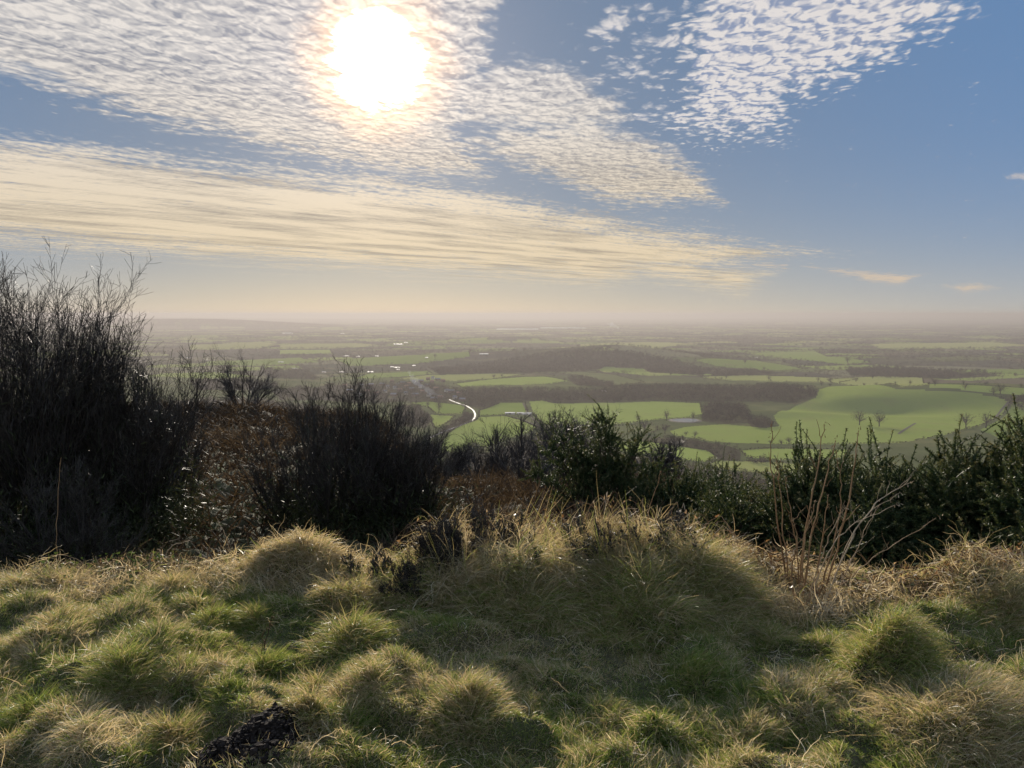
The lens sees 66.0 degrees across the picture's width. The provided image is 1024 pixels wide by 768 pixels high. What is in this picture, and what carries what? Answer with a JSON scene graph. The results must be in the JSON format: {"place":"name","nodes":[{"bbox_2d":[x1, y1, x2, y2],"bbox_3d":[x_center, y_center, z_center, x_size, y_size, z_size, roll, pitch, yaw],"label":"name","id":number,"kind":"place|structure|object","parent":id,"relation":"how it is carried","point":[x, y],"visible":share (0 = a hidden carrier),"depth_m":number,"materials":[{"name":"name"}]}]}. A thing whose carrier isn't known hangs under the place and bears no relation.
{"place":"outdoors","nodes":[
{"label":"outdoors","id":0,"kind":"place"},
{"bbox_2d":[189,342,276,349],"bbox_3d":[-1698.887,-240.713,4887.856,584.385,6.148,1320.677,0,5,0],"label":"field","id":1,"kind":"structure","parent":0,"point":[250,345],"depth_m":4787.96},
{"bbox_2d":[200,358,317,365],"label":"field","id":2,"kind":"structure","parent":0,"point":[259,362],"depth_m":3174.22,"materials":[{"name":"green plant"}]},
{"bbox_2d":[280,343,376,348],"bbox_3d":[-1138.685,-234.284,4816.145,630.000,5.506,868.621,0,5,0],"label":"field","id":3,"kind":"structure","parent":0,"point":[321,345],"depth_m":4800.97,"materials":[{"name":"green plant"}]},
{"bbox_2d":[337,352,469,365],"bbox_3d":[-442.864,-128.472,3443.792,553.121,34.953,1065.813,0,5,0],"label":"field","id":4,"kind":"structure","parent":0,"point":[405,359],"depth_m":3141.21,"materials":[{"name":"green plant"}]},
{"bbox_2d":[397,374,518,380],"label":"field","id":5,"kind":"structure","parent":0,"point":[458,377],"depth_m":2404.42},
{"bbox_2d":[442,416,533,451],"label":"field","id":6,"kind":"structure","parent":0,"point":[478,426],"depth_m":1273.40,"materials":[{"name":"green plant"}]},
{"bbox_2d":[480,403,525,415],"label":"field","id":7,"kind":"structure","parent":0,"point":[501,408],"depth_m":1595.75,"materials":[{"name":"green plant"}]},
{"bbox_2d":[0,316,1023,492],"bbox_3d":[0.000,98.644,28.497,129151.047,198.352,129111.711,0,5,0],"label":"distant farmland","id":8,"kind":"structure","parent":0,"point":[770,409],"depth_m":3693.99,"materials":[{"name":"green plant"}]},
{"bbox_2d":[319,379,466,401],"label":"woodland","id":9,"kind":"object","parent":8,"relation":"on","point":[432,386],"visible":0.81,"depth_m":1912.59,"materials":[{"name":"plant"}]},
{"bbox_2d":[0,317,1023,379],"bbox_3d":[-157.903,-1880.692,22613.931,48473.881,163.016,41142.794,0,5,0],"label":"woods","id":10,"kind":"object","parent":8,"relation":"on","point":[290,324],"visible":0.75,"depth_m":4923.48,"materials":[{"name":"plant"}]},
{"bbox_2d":[0,318,1023,383],"bbox_3d":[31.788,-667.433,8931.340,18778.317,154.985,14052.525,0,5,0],"label":"hedgerows","id":11,"kind":"object","parent":8,"relation":"on","point":[596,342],"visible":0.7,"depth_m":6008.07,"materials":[{"name":"green plant"}]},
{"bbox_2d":[430,347,713,373],"bbox_3d":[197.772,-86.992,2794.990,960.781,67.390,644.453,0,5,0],"label":"woodland","id":12,"kind":"object","parent":8,"relation":"on","point":[506,367],"visible":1,"depth_m":2809.97,"materials":[{"name":"plant"}]},
{"bbox_2d":[453,381,818,406],"bbox_3d":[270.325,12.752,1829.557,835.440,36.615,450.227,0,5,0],"label":"woodland","id":13,"kind":"object","parent":8,"relation":"on","point":[716,387],"visible":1,"depth_m":1813.36,"materials":[{"name":"plant"}]},
{"bbox_2d":[442,435,845,493],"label":"woodland","id":14,"kind":"object","parent":8,"relation":"on","point":[750,476],"visible":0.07,"depth_m":939.76,"materials":[{"name":"plant"}]},
{"bbox_2d":[700,398,753,421],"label":"woodland","id":15,"kind":"object","parent":8,"relation":"on","point":[738,407],"visible":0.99,"depth_m":1488.80,"materials":[{"name":"plant"}]},
{"bbox_2d":[846,363,999,377],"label":"woodland","id":16,"kind":"object","parent":8,"relation":"on","point":[918,371],"visible":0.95,"depth_m":2565.65,"materials":[{"name":"plant"}]},
{"bbox_2d":[0,409,1023,767],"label":"ground","id":17,"kind":"structure","parent":0,"point":[516,723],"depth_m":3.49,"materials":[{"name":"green plant"}]},
{"bbox_2d":[0,565,63,595],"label":"grass tussock","id":18,"kind":"object","parent":17,"relation":"on","point":[12,580],"depth_m":4.50,"materials":[{"name":"green plant"}]},
{"bbox_2d":[0,675,80,739],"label":"grass tussock","id":19,"kind":"object","parent":17,"relation":"on","point":[20,709],"depth_m":3.11,"materials":[{"name":"green plant"}]},
{"bbox_2d":[11,596,103,646],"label":"grass tussock","id":20,"kind":"object","parent":17,"relation":"on","point":[60,611],"depth_m":3.88,"materials":[{"name":"green plant"}]},
{"bbox_2d":[0,276,123,557],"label":"bare shrub","id":21,"kind":"object","parent":17,"relation":"on","point":[20,307],"visible":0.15,"depth_m":7.55,"materials":[{"name":"brown plant"}]},
{"bbox_2d":[24,562,115,597],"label":"grass tussock","id":22,"kind":"object","parent":17,"relation":"on","point":[71,578],"depth_m":4.59,"materials":[{"name":"green plant"}]},
{"bbox_2d":[0,237,160,565],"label":"bare shrub","id":23,"kind":"object","parent":17,"relation":"on","point":[26,439],"visible":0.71,"depth_m":7.29,"materials":[{"name":"brown plant"}]},
{"bbox_2d":[20,696,154,767],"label":"grass tussock","id":24,"kind":"object","parent":17,"relation":"on","point":[74,728],"depth_m":2.78,"materials":[{"name":"beige plant"}]},
{"bbox_2d":[0,286,218,556],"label":"bare shrub","id":25,"kind":"object","parent":17,"relation":"on","point":[96,429],"visible":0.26,"depth_m":7.74,"materials":[{"name":"brown plant"}]},
{"bbox_2d":[0,454,228,573],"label":"bare shrub","id":26,"kind":"object","parent":17,"relation":"on","point":[82,546],"visible":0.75,"depth_m":6.60,"materials":[{"name":"brown plant"}]},
{"bbox_2d":[58,625,189,711],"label":"grass tussock","id":27,"kind":"object","parent":17,"relation":"on","point":[120,657],"depth_m":3.26,"materials":[{"name":"green plant"}]},
{"bbox_2d":[27,551,243,593],"bbox_3d":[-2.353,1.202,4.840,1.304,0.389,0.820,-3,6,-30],"label":"grass","id":28,"kind":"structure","parent":17,"relation":"on","point":[131,561],"depth_m":4.80,"materials":[{"name":"brown plant"}]},
{"bbox_2d":[18,325,271,556],"bbox_3d":[-3.915,0.578,8.098,2.363,2.362,2.360,3,6,28],"label":"bare shrub","id":29,"kind":"object","parent":17,"relation":"on","point":[134,482],"visible":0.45,"depth_m":7.90,"materials":[{"name":"brown plant"}]},
{"bbox_2d":[129,699,217,758],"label":"grass tussock","id":30,"kind":"object","parent":17,"relation":"on","point":[169,731],"depth_m":2.98,"materials":[{"name":"green plant"}]},
{"bbox_2d":[145,565,201,593],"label":"grass tussock","id":31,"kind":"object","parent":17,"relation":"on","point":[169,579],"depth_m":4.42,"materials":[{"name":"plant"}]},
{"bbox_2d":[105,349,251,543],"bbox_3d":[-4.045,0.631,8.790,2.275,2.110,2.218,0,5,0],"label":"bare shrub","id":32,"kind":"object","parent":17,"relation":"on","point":[177,478],"visible":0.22,"depth_m":8.78,"materials":[{"name":"brown plant"}]},
{"bbox_2d":[154,378,224,506],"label":"bare shrub","id":33,"kind":"object","parent":17,"relation":"on","point":[196,452],"visible":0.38,"depth_m":9.97,"materials":[{"name":"brown plant"}]},
{"bbox_2d":[168,624,239,660],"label":"grass tussock","id":34,"kind":"object","parent":17,"relation":"on","point":[210,640],"depth_m":3.65,"materials":[{"name":"green plant"}]},
{"bbox_2d":[0,515,413,600],"bbox_3d":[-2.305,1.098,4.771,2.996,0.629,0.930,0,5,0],"label":"dead grass","id":35,"kind":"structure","parent":17,"relation":"on","point":[147,572],"depth_m":4.59,"materials":[{"name":"beige plant"}]},
{"bbox_2d":[178,592,248,632],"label":"grass tussock","id":36,"kind":"object","parent":17,"relation":"on","point":[222,612],"depth_m":4.07,"materials":[{"name":"green plant"}]},
{"bbox_2d":[193,669,253,713],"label":"grass tussock","id":37,"kind":"object","parent":17,"relation":"on","point":[222,686],"depth_m":3.22,"materials":[{"name":"green plant"}]},
{"bbox_2d":[200,338,293,407],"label":"bare shrub","id":38,"kind":"object","parent":17,"relation":"on","point":[230,384],"visible":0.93,"depth_m":25.16,"materials":[{"name":"grey plant"}]},
{"bbox_2d":[182,701,314,767],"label":"molehill","id":39,"kind":"object","parent":17,"relation":"on","point":[253,730],"visible":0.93,"depth_m":2.77,"materials":[{"name":"soil"}]},
{"bbox_2d":[226,596,286,633],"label":"grass tussock","id":40,"kind":"object","parent":17,"relation":"on","point":[249,619],"depth_m":4.07,"materials":[{"name":"green plant"}]},
{"bbox_2d":[226,536,299,585],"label":"grass tussock","id":41,"kind":"object","parent":17,"relation":"on","point":[255,562],"depth_m":4.65,"materials":[{"name":"green plant"}]},
{"bbox_2d":[233,639,293,681],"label":"grass tussock","id":42,"kind":"object","parent":17,"relation":"on","point":[270,662],"depth_m":3.52,"materials":[{"name":"green plant"}]},
{"bbox_2d":[231,418,333,535],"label":"bare shrub","id":43,"kind":"object","parent":17,"relation":"on","point":[262,490],"visible":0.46,"depth_m":8.93,"materials":[{"name":"brown plant"}]},
{"bbox_2d":[0,394,569,572],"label":"bracken","id":44,"kind":"object","parent":17,"relation":"on","point":[228,420],"visible":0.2,"depth_m":11.17,"materials":[{"name":"brown plant"}]},
{"bbox_2d":[247,525,366,594],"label":"grass tussock","id":45,"kind":"object","parent":17,"relation":"on","point":[313,543],"depth_m":4.67,"materials":[{"name":"green plant"}]},
{"bbox_2d":[266,679,350,743],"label":"grass tussock","id":46,"kind":"object","parent":17,"relation":"on","point":[302,701],"depth_m":2.93,"materials":[{"name":"green plant"}]},
{"bbox_2d":[282,658,340,698],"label":"grass tussock","id":47,"kind":"object","parent":17,"relation":"on","point":[308,681],"depth_m":3.31,"materials":[{"name":"plant"}]},
{"bbox_2d":[217,353,451,550],"bbox_3d":[-1.937,0.687,8.485,2.434,2.082,2.375,-1,5,-14],"label":"bare shrub","id":48,"kind":"object","parent":17,"relation":"on","point":[322,504],"visible":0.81,"depth_m":8.36,"materials":[{"name":"brown plant"}]},
{"bbox_2d":[290,595,407,670],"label":"grass tussock","id":49,"kind":"object","parent":17,"relation":"on","point":[344,629],"depth_m":3.68,"materials":[{"name":"green plant"}]},
{"bbox_2d":[296,569,403,628],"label":"grass tussock","id":50,"kind":"object","parent":17,"relation":"on","point":[345,592],"depth_m":4.18,"materials":[{"name":"green plant"}]},
{"bbox_2d":[326,644,416,708],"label":"grass tussock","id":51,"kind":"object","parent":17,"relation":"on","point":[377,668],"depth_m":3.16,"materials":[{"name":"green plant"}]},
{"bbox_2d":[341,545,402,586],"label":"dead plant","id":52,"kind":"object","parent":17,"relation":"on","point":[352,564],"visible":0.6,"depth_m":4.49,"materials":[{"name":"plant"}]},
{"bbox_2d":[288,382,477,547],"bbox_3d":[-1.450,0.858,8.568,2.152,1.724,2.165,3,6,31],"label":"bare shrub","id":53,"kind":"object","parent":17,"relation":"on","point":[403,469],"visible":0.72,"depth_m":8.41,"materials":[{"name":"brown plant"}]},
{"bbox_2d":[378,555,440,600],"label":"heather","id":54,"kind":"object","parent":17,"relation":"on","point":[406,572],"visible":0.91,"depth_m":4.20,"materials":[{"name":"brown plant"}]},
{"bbox_2d":[329,524,494,616],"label":"dead grass","id":55,"kind":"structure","parent":17,"relation":"on","point":[371,570],"depth_m":4.38,"materials":[{"name":"beige plant"}]},
{"bbox_2d":[365,533,489,615],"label":"grass tussock","id":56,"kind":"object","parent":17,"relation":"on","point":[396,600],"depth_m":4.18,"materials":[{"name":"green plant"}]},
{"bbox_2d":[362,431,509,535],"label":"bare shrub","id":57,"kind":"object","parent":17,"relation":"on","point":[434,481],"visible":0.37,"depth_m":8.77,"materials":[{"name":"brown plant"}]},
{"bbox_2d":[400,511,488,593],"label":"heather","id":58,"kind":"object","parent":17,"relation":"on","point":[434,536],"visible":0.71,"depth_m":4.34,"materials":[{"name":"brown plant"}]},
{"bbox_2d":[414,424,483,482],"bbox_3d":[-1.246,1.467,15.224,1.420,1.394,1.629,0,5,0],"label":"tree","id":59,"kind":"object","parent":17,"relation":"on","point":[465,456],"visible":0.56,"depth_m":15.09,"materials":[{"name":"grey plant"}]},
{"bbox_2d":[409,649,532,756],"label":"grass tussock","id":60,"kind":"object","parent":17,"relation":"on","point":[472,686],"depth_m":3.02,"materials":[{"name":"green plant"}]},
{"bbox_2d":[443,491,527,551],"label":"dead plant","id":61,"kind":"object","parent":17,"relation":"on","point":[502,531],"visible":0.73,"depth_m":4.47,"materials":[{"name":"brown plant"}]},
{"bbox_2d":[454,414,526,478],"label":"bush","id":62,"kind":"object","parent":17,"relation":"on","point":[488,464],"visible":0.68,"depth_m":24.19,"materials":[{"name":"grey plant"}]},
{"bbox_2d":[385,506,599,566],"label":"grass","id":63,"kind":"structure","parent":17,"relation":"on","point":[427,522],"depth_m":4.65,"materials":[{"name":"brown plant"}]},
{"bbox_2d":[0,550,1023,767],"bbox_3d":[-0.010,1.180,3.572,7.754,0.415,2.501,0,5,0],"label":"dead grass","id":64,"kind":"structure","parent":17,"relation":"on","point":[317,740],"depth_m":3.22,"materials":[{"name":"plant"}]},
{"bbox_2d":[471,407,559,479],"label":"bush","id":65,"kind":"object","parent":17,"relation":"on","point":[515,452],"visible":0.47,"depth_m":20.28,"materials":[{"name":"grey plant"}]},
{"bbox_2d":[436,522,610,639],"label":"grass tussock","id":66,"kind":"object","parent":17,"relation":"on","point":[507,605],"depth_m":4.05,"materials":[{"name":"green plant"}]},
{"bbox_2d":[507,429,576,487],"bbox_3d":[0.414,1.207,12.019,1.265,0.987,0.889,-4,6,-38],"label":"tree","id":67,"kind":"object","parent":17,"relation":"on","point":[541,458],"visible":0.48,"depth_m":11.95,"materials":[{"name":"plant"}]},
{"bbox_2d":[529,402,621,479],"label":"bush","id":68,"kind":"object","parent":17,"relation":"on","point":[575,431],"visible":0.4,"depth_m":13.13,"materials":[{"name":"grey plant"}]},
{"bbox_2d":[403,476,768,614],"bbox_3d":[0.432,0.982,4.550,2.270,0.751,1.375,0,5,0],"label":"dead grass","id":69,"kind":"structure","parent":17,"relation":"on","point":[554,559],"depth_m":4.21,"materials":[{"name":"beige plant"}]},
{"bbox_2d":[559,500,631,563],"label":"dead plant","id":70,"kind":"object","parent":17,"relation":"on","point":[580,530],"visible":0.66,"depth_m":4.32,"materials":[{"name":"brown plant"}]},
{"bbox_2d":[518,394,682,515],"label":"gorse bush","id":71,"kind":"object","parent":17,"relation":"on","point":[607,470],"visible":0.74,"depth_m":9.05,"materials":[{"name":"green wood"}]},
{"bbox_2d":[564,686,657,739],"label":"grass tussock","id":72,"kind":"object","parent":17,"relation":"on","point":[616,708],"depth_m":3.13,"materials":[{"name":"green plant"}]},
{"bbox_2d":[508,491,767,571],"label":"grass","id":73,"kind":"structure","parent":17,"relation":"on","point":[630,497],"depth_m":4.64,"materials":[{"name":"brown plant"}]},
{"bbox_2d":[545,530,750,667],"bbox_3d":[0.681,1.049,4.121,1.148,0.555,1.151,0,5,0],"label":"grass tussock","id":74,"kind":"object","parent":17,"relation":"on","point":[643,588],"depth_m":3.92,"materials":[{"name":"green plant"}]},
{"bbox_2d":[630,431,688,481],"bbox_3d":[3.512,2.031,19.515,1.621,1.860,1.975,0,5,0],"label":"tree","id":75,"kind":"object","parent":17,"relation":"on","point":[671,455],"visible":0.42,"depth_m":19.17,"materials":[{"name":"plant"}]},
{"bbox_2d":[619,503,709,559],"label":"dead plant","id":76,"kind":"object","parent":17,"relation":"on","point":[680,514],"visible":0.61,"depth_m":4.37,"materials":[{"name":"brown plant"}]},
{"bbox_2d":[599,451,744,524],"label":"gorse bush","id":77,"kind":"object","parent":17,"relation":"on","point":[683,492],"visible":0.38,"depth_m":8.67,"materials":[{"name":"green wood"}]},
{"bbox_2d":[649,642,737,703],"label":"grass tussock","id":78,"kind":"object","parent":17,"relation":"on","point":[705,659],"depth_m":3.40,"materials":[{"name":"green plant"}]},
{"bbox_2d":[628,522,793,639],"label":"grass tussock","id":79,"kind":"object","parent":17,"relation":"on","point":[740,587],"depth_m":4.11,"materials":[{"name":"green plant"}]},
{"bbox_2d":[446,460,979,573],"bbox_3d":[12.589,2.698,13.861,27.792,5.286,17.819,0,5,0],"label":"rough growth","id":80,"kind":"object","parent":17,"relation":"on","point":[525,494],"visible":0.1,"depth_m":8.98,"materials":[{"name":"plant"}]},
{"bbox_2d":[672,447,764,506],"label":"gorse bush","id":81,"kind":"object","parent":17,"relation":"on","point":[700,470],"visible":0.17,"depth_m":9.69,"materials":[{"name":"green wood"}]},
{"bbox_2d":[673,457,825,567],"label":"gorse bush","id":82,"kind":"object","parent":17,"relation":"on","point":[747,525],"visible":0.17,"depth_m":6.98,"materials":[{"name":"green wood"}]},
{"bbox_2d":[711,691,803,743],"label":"grass tussock","id":83,"kind":"object","parent":17,"relation":"on","point":[759,712],"depth_m":3.06,"materials":[{"name":"green plant"}]},
{"bbox_2d":[683,529,854,586],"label":"grass","id":84,"kind":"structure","parent":17,"relation":"on","point":[769,556],"depth_m":4.70,"materials":[{"name":"brown plant"}]},
{"bbox_2d":[733,614,805,652],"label":"grass tussock","id":85,"kind":"object","parent":17,"relation":"on","point":[771,631],"depth_m":3.84,"materials":[{"name":"green plant"}]},
{"bbox_2d":[757,660,863,709],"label":"grass tussock","id":86,"kind":"object","parent":17,"relation":"on","point":[826,681],"depth_m":3.25,"materials":[{"name":"green plant"}]},
{"bbox_2d":[729,420,930,574],"bbox_3d":[2.589,1.056,5.909,1.834,1.431,2.355,0,5,0],"label":"gorse bush","id":87,"kind":"object","parent":17,"relation":"on","point":[798,489],"visible":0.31,"depth_m":6.28,"materials":[{"name":"green wood"}]},
{"bbox_2d":[768,418,942,608],"bbox_3d":[1.869,0.729,4.338,0.888,1.086,0.362,1,5,14],"label":"dry stalk clump","id":88,"kind":"object","parent":17,"relation":"on","point":[821,546],"visible":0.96,"depth_m":4.36,"materials":[{"name":"brown plant"}]},
{"bbox_2d":[705,519,1023,630],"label":"dead grass","id":89,"kind":"structure","parent":17,"relation":"on","point":[845,608],"depth_m":4.20,"materials":[{"name":"beige plant"}]},
{"bbox_2d":[751,539,1023,616],"bbox_3d":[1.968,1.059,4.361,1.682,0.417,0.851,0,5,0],"label":"grass","id":90,"kind":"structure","parent":17,"relation":"on","point":[882,584],"depth_m":4.32,"materials":[{"name":"brown plant"}]},
{"bbox_2d":[783,417,995,574],"bbox_3d":[2.956,1.069,5.488,1.704,1.499,2.348,-1,5,-15],"label":"gorse bush","id":91,"kind":"object","parent":17,"relation":"on","point":[866,499],"visible":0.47,"depth_m":5.70,"materials":[{"name":"green wood"}]},
{"bbox_2d":[817,593,974,697],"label":"grass tussock","id":92,"kind":"object","parent":17,"relation":"on","point":[905,625],"depth_m":3.33,"materials":[{"name":"green plant"}]},
{"bbox_2d":[844,647,1023,767],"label":"grass tussock","id":93,"kind":"object","parent":17,"relation":"on","point":[968,696],"depth_m":2.91,"materials":[{"name":"plant"}]},
{"bbox_2d":[875,541,1023,595],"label":"grass","id":94,"kind":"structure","parent":17,"relation":"on","point":[1011,550],"depth_m":4.31,"materials":[{"name":"brown plant"}]},
{"bbox_2d":[878,413,1023,573],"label":"gorse bush","id":95,"kind":"object","parent":17,"relation":"on","point":[957,476],"visible":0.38,"depth_m":5.49,"materials":[{"name":"green wood"}]},
{"bbox_2d":[906,393,1023,574],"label":"gorse bush","id":96,"kind":"object","parent":17,"relation":"on","point":[1012,489],"visible":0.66,"depth_m":5.14,"materials":[{"name":"green wood"}]},
{"bbox_2d":[936,549,1023,640],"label":"grass tussock","id":97,"kind":"object","parent":17,"relation":"on","point":[1007,591],"depth_m":4.00,"materials":[{"name":"green plant"}]},
{"bbox_2d":[457,377,566,386],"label":"field","id":98,"kind":"structure","parent":0,"point":[524,380],"depth_m":2223.53,"materials":[{"name":"green plant"}]},
{"bbox_2d":[0,0,1023,316],"label":"sky","id":99,"kind":"structure","parent":0,"point":[282,158],"materials":[{"name":"blue"}]},
{"bbox_2d":[530,400,702,424],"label":"field","id":100,"kind":"structure","parent":0,"point":[652,410],"depth_m":1581.18,"materials":[{"name":"green plant"}]},
{"bbox_2d":[616,442,713,461],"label":"field","id":101,"kind":"structure","parent":0,"point":[691,453],"depth_m":1093.91,"materials":[{"name":"green plant"}]},
{"bbox_2d":[697,358,800,370],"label":"field","id":102,"kind":"structure","parent":0,"point":[743,364],"depth_m":2830.66,"materials":[{"name":"green plant"}]},
{"bbox_2d":[708,460,839,472],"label":"field","id":103,"kind":"structure","parent":0,"point":[750,466],"depth_m":999.54,"materials":[{"name":"green plant"}]},
{"bbox_2d":[703,375,851,382],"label":"field","id":104,"kind":"structure","parent":0,"point":[763,378],"depth_m":2364.69,"materials":[{"name":"green plant"}]},
{"bbox_2d":[740,448,847,459],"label":"field","id":105,"kind":"structure","parent":0,"point":[779,453],"depth_m":1086.75,"materials":[{"name":"green plant"}]},
{"bbox_2d":[748,351,869,364],"bbox_3d":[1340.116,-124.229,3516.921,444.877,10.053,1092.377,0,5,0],"label":"field","id":106,"kind":"structure","parent":0,"point":[813,356],"depth_m":3401.11,"materials":[{"name":"green plant"}]},
{"bbox_2d":[670,385,1008,444],"bbox_3d":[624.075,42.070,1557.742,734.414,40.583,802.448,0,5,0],"label":"field","id":107,"kind":"structure","parent":0,"point":[930,413],"depth_m":1468.72,"materials":[{"name":"green plant"}]},
{"bbox_2d":[836,376,929,386],"bbox_3d":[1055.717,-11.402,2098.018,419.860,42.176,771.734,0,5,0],"label":"field","id":108,"kind":"structure","parent":0,"point":[915,381],"depth_m":2262.69,"materials":[{"name":"green plant"}]},
{"bbox_2d":[871,342,1023,348],"bbox_3d":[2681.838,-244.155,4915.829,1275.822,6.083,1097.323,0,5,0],"label":"field","id":109,"kind":"structure","parent":0,"point":[942,345],"depth_m":4842.03,"materials":[{"name":"green plant"}]},
{"bbox_2d":[929,384,1023,394],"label":"field","id":110,"kind":"structure","parent":0,"point":[1009,390],"depth_m":1651.24,"materials":[{"name":"green plant"}]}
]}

